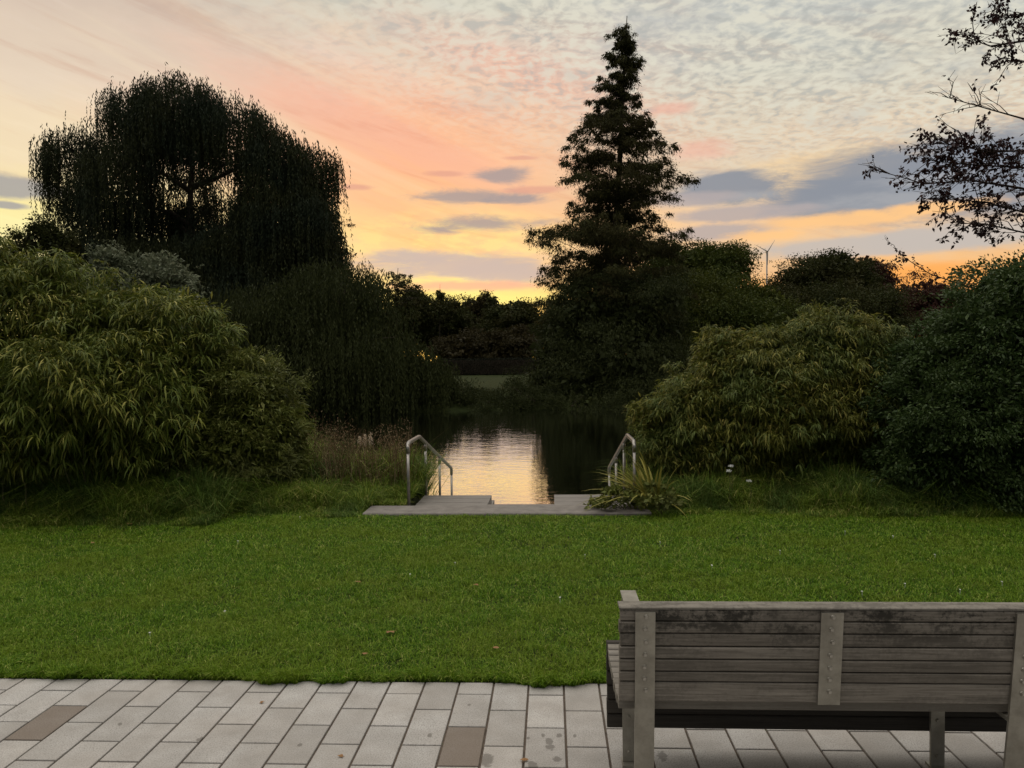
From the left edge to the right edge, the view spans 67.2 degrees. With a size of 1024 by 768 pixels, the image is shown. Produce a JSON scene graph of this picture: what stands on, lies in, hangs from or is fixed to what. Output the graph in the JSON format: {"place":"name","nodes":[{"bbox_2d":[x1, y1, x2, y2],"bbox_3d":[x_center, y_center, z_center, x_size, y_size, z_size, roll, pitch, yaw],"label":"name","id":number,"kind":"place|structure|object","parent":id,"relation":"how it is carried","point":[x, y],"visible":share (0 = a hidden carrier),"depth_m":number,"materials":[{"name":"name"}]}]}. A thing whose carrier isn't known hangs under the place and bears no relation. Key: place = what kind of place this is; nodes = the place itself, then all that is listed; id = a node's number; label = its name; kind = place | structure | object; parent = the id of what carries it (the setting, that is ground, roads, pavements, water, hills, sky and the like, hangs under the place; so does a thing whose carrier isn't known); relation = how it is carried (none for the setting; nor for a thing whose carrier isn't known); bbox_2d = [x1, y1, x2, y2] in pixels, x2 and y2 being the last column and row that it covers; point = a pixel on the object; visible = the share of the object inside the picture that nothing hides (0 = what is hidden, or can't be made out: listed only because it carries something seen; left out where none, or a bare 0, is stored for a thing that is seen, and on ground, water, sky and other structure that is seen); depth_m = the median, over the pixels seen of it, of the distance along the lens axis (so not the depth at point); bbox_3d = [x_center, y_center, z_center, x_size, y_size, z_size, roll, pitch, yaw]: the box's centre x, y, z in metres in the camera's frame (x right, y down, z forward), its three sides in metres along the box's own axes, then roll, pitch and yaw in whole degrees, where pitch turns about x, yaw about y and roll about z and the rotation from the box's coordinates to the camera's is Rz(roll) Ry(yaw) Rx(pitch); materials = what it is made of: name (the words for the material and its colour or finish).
{"place":"outdoors","nodes":[
{"label":"outdoors","id":0,"kind":"place"},
{"bbox_2d":[323,196,356,257],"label":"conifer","id":1,"kind":"object","parent":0,"point":[347,226],"visible":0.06,"depth_m":48.25,"materials":[{"name":"green plant"}]},
{"bbox_2d":[304,408,648,503],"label":"water","id":2,"kind":"structure","parent":0,"point":[539,456],"depth_m":21.20,"materials":[{"name":"liquid"}]},
{"bbox_2d":[0,679,1005,767],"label":"pavement","id":3,"kind":"structure","parent":0,"point":[77,723],"depth_m":3.32,"materials":[{"name":"stone"}]},
{"bbox_2d":[606,590,1023,767],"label":"park bench","id":4,"kind":"object","parent":3,"relation":"on","point":[936,670],"visible":1,"depth_m":2.48,"materials":[{"name":"grey wood"}]},
{"bbox_2d":[0,363,1023,687],"bbox_3d":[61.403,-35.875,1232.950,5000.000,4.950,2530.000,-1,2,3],"label":"ground","id":5,"kind":"structure","parent":0,"point":[492,381],"depth_m":5.51,"materials":[{"name":"green plant"}]},
{"bbox_2d":[0,211,88,331],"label":"feathery tree","id":6,"kind":"object","parent":5,"relation":"on","point":[44,235],"visible":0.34,"depth_m":40.90,"materials":[{"name":"green plant"}]},
{"bbox_2d":[0,226,269,511],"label":"bamboo thicket","id":7,"kind":"object","parent":5,"relation":"on","point":[47,424],"visible":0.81,"depth_m":8.24,"materials":[{"name":"green plant"}]},
{"bbox_2d":[50,239,221,403],"bbox_3d":[-6.437,-0.559,12.778,2.930,3.774,2.946,-1,2,3],"label":"grey shrub","id":8,"kind":"object","parent":5,"relation":"on","point":[151,269],"visible":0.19,"depth_m":12.61,"materials":[{"name":"green plant"}]},
{"bbox_2d":[27,61,365,387],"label":"weeping willow","id":9,"kind":"object","parent":5,"relation":"on","point":[283,182],"visible":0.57,"depth_m":43.18,"materials":[{"name":"green plant"}]},
{"bbox_2d":[155,343,320,491],"bbox_3d":[-3.237,0.437,9.001,1.968,2.031,1.690,-1,2,3],"label":"rounded shrub","id":10,"kind":"object","parent":5,"relation":"on","point":[264,426],"visible":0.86,"depth_m":8.69,"materials":[{"name":"green plant"}]},
{"bbox_2d":[202,247,465,418],"bbox_3d":[-8.495,-0.108,36.122,10.174,12.640,10.826,0,2,31],"label":"weeping willow","id":11,"kind":"object","parent":5,"relation":"on","point":[359,352],"visible":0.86,"depth_m":33.83,"materials":[{"name":"green plant"}]},
{"bbox_2d":[306,411,441,485],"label":"dry seed grass","id":12,"kind":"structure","parent":5,"relation":"on","point":[332,444],"depth_m":9.26,"materials":[{"name":"green plant"}]},
{"bbox_2d":[383,271,424,324],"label":"conifer","id":13,"kind":"object","parent":5,"relation":"on","point":[398,299],"visible":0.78,"depth_m":59.31,"materials":[{"name":"green plant"}]},
{"bbox_2d":[393,285,447,344],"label":"distant tree","id":14,"kind":"object","parent":5,"relation":"on","point":[425,316],"visible":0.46,"depth_m":138.99,"materials":[{"name":"green plant"}]},
{"bbox_2d":[432,290,448,338],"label":"distant spire","id":15,"kind":"structure","parent":5,"relation":"on","point":[440,295],"depth_m":142.17,"materials":[{"name":"green plant"}]},
{"bbox_2d":[416,292,486,349],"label":"distant tree","id":16,"kind":"object","parent":5,"relation":"on","point":[458,315],"visible":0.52,"depth_m":148.08,"materials":[{"name":"green plant"}]},
{"bbox_2d":[421,377,488,406],"bbox_3d":[-2.746,0.715,37.617,4.064,2.202,3.106,-1,2,3],"label":"bank shrub","id":17,"kind":"object","parent":5,"relation":"on","point":[463,397],"visible":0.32,"depth_m":37.00,"materials":[{"name":"green plant"}]},
{"bbox_2d":[426,326,495,358],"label":"distant tree","id":18,"kind":"object","parent":5,"relation":"on","point":[455,348],"visible":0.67,"depth_m":88.72,"materials":[{"name":"green plant"}]},
{"bbox_2d":[460,289,499,335],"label":"distant tree","id":19,"kind":"object","parent":5,"relation":"on","point":[476,306],"visible":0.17,"depth_m":157.93,"materials":[{"name":"green plant"}]},
{"bbox_2d":[477,295,497,323],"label":"distant spire","id":20,"kind":"structure","parent":5,"relation":"on","point":[491,300],"depth_m":151.66,"materials":[{"name":"green plant"}]},
{"bbox_2d":[440,357,539,374],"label":"clipped hedge","id":21,"kind":"object","parent":5,"relation":"on","point":[481,366],"visible":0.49,"depth_m":61.72,"materials":[{"name":"green plant"}]},
{"bbox_2d":[462,385,523,410],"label":"bank shrub","id":22,"kind":"object","parent":5,"relation":"on","point":[496,394],"visible":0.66,"depth_m":36.89,"materials":[{"name":"green plant"}]},
{"bbox_2d":[462,322,539,359],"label":"distant tree","id":23,"kind":"object","parent":5,"relation":"on","point":[516,342],"visible":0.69,"depth_m":88.17,"materials":[{"name":"green plant"}]},
{"bbox_2d":[362,494,651,515],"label":"pond steps","id":24,"kind":"structure","parent":5,"relation":"on","point":[469,505],"depth_m":8.25,"materials":[{"name":"grey concrete"}]},
{"bbox_2d":[406,435,452,505],"bbox_3d":[-1.048,1.493,10.344,0.100,1.838,3.760,-1,2,3],"label":"handrail","id":25,"kind":"object","parent":24,"relation":"on","point":[424,441],"visible":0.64,"depth_m":9.65,"materials":[{"name":"metal"}]},
{"bbox_2d":[583,484,648,510],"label":"broad leaved plant","id":26,"kind":"object","parent":24,"relation":"on","point":[613,489],"visible":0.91,"depth_m":8.02,"materials":[{"name":"green plant"}]},
{"bbox_2d":[608,433,635,489],"bbox_3d":[1.429,1.466,10.220,0.100,1.838,3.760,-1,2,3],"label":"handrail","id":27,"kind":"object","parent":24,"relation":"on","point":[622,443],"visible":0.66,"depth_m":9.54,"materials":[{"name":"metal"}]},
{"bbox_2d":[474,296,545,339],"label":"distant tree","id":28,"kind":"object","parent":5,"relation":"on","point":[509,314],"visible":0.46,"depth_m":143.21,"materials":[{"name":"green plant"}]},
{"bbox_2d":[0,420,1023,531],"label":"tall grass","id":29,"kind":"structure","parent":5,"relation":"on","point":[829,492],"depth_m":8.12,"materials":[{"name":"green plant"}]},
{"bbox_2d":[498,376,562,409],"bbox_3d":[0.942,0.678,37.645,3.223,2.239,3.365,-1,2,3],"label":"bank shrub","id":30,"kind":"object","parent":5,"relation":"on","point":[540,391],"visible":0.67,"depth_m":37.08,"materials":[{"name":"green plant"}]},
{"bbox_2d":[524,391,622,410],"bbox_3d":[3.094,1.283,36.962,4.843,1.943,4.614,-2,2,-30],"label":"bank shrub","id":31,"kind":"object","parent":5,"relation":"on","point":[554,402],"visible":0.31,"depth_m":36.34,"materials":[{"name":"green plant"}]},
{"bbox_2d":[502,264,699,409],"bbox_3d":[4.929,-1.611,40.682,11.366,9.412,10.907,-1,2,3],"label":"bank tree","id":32,"kind":"object","parent":5,"relation":"on","point":[580,350],"visible":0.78,"depth_m":39.69,"materials":[{"name":"green plant"}]},
{"bbox_2d":[523,18,700,344],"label":"swamp cypress","id":33,"kind":"object","parent":5,"relation":"on","point":[613,236],"visible":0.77,"depth_m":42.67,"materials":[{"name":"green plant"}]},
{"bbox_2d":[592,383,659,409],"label":"bank shrub","id":34,"kind":"object","parent":5,"relation":"on","point":[622,403],"visible":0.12,"depth_m":36.23,"materials":[{"name":"green plant"}]},
{"bbox_2d":[576,449,690,511],"bbox_3d":[1.253,1.008,8.142,1.168,0.679,1.369,-1,2,3],"label":"strap leaved plant","id":35,"kind":"object","parent":5,"relation":"on","point":[641,489],"visible":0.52,"depth_m":8.15,"materials":[{"name":"green plant"}]},
{"bbox_2d":[622,371,671,400],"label":"bank shrub","id":36,"kind":"object","parent":5,"relation":"on","point":[652,386],"visible":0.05,"depth_m":37.12,"materials":[{"name":"green plant"}]},
{"bbox_2d":[620,479,685,513],"bbox_3d":[1.465,1.178,7.965,0.705,0.353,0.692,-1,2,3],"label":"broad leaved plant","id":37,"kind":"object","parent":5,"relation":"on","point":[670,499],"visible":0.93,"depth_m":7.84,"materials":[{"name":"green plant"}]},
{"bbox_2d":[631,233,801,373],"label":"round tree","id":38,"kind":"object","parent":5,"relation":"on","point":[722,274],"visible":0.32,"depth_m":48.43,"materials":[{"name":"green plant"}]},
{"bbox_2d":[756,240,774,283],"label":"wind turbine","id":39,"kind":"object","parent":5,"relation":"on","point":[766,251],"visible":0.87,"depth_m":411.71,"materials":[{"name":"grey paint"}]},
{"bbox_2d":[621,298,914,489],"bbox_3d":[3.061,0.197,9.069,3.581,2.448,2.021,-1,2,3],"label":"olive bush","id":40,"kind":"object","parent":5,"relation":"on","point":[775,396],"visible":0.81,"depth_m":8.78,"materials":[{"name":"green plant"}]},
{"bbox_2d":[761,246,934,338],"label":"round tree","id":41,"kind":"object","parent":5,"relation":"on","point":[828,278],"visible":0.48,"depth_m":54.12,"materials":[{"name":"green plant"}]},
{"bbox_2d":[856,255,903,290],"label":"copper tree","id":42,"kind":"object","parent":5,"relation":"on","point":[891,278],"visible":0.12,"depth_m":66.58,"materials":[{"name":"brown plant"}]},
{"bbox_2d":[881,268,979,337],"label":"copper tree","id":43,"kind":"object","parent":5,"relation":"on","point":[934,289],"visible":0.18,"depth_m":57.97,"materials":[{"name":"brown plant"}]},
{"bbox_2d":[853,235,1023,517],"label":"leafy hedge","id":44,"kind":"object","parent":5,"relation":"on","point":[956,381],"visible":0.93,"depth_m":7.93,"materials":[{"name":"green plant"}]},
{"bbox_2d":[860,0,1023,288],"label":"purple leaved tree","id":45,"kind":"object","parent":5,"relation":"on","point":[987,153],"visible":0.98,"depth_m":6.27,"materials":[{"name":"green plant"}]},
{"bbox_2d":[0,0,1023,358],"label":"sky","id":46,"kind":"structure","parent":0,"point":[450,120],"materials":[{"name":"multicoloured"}]}
]}

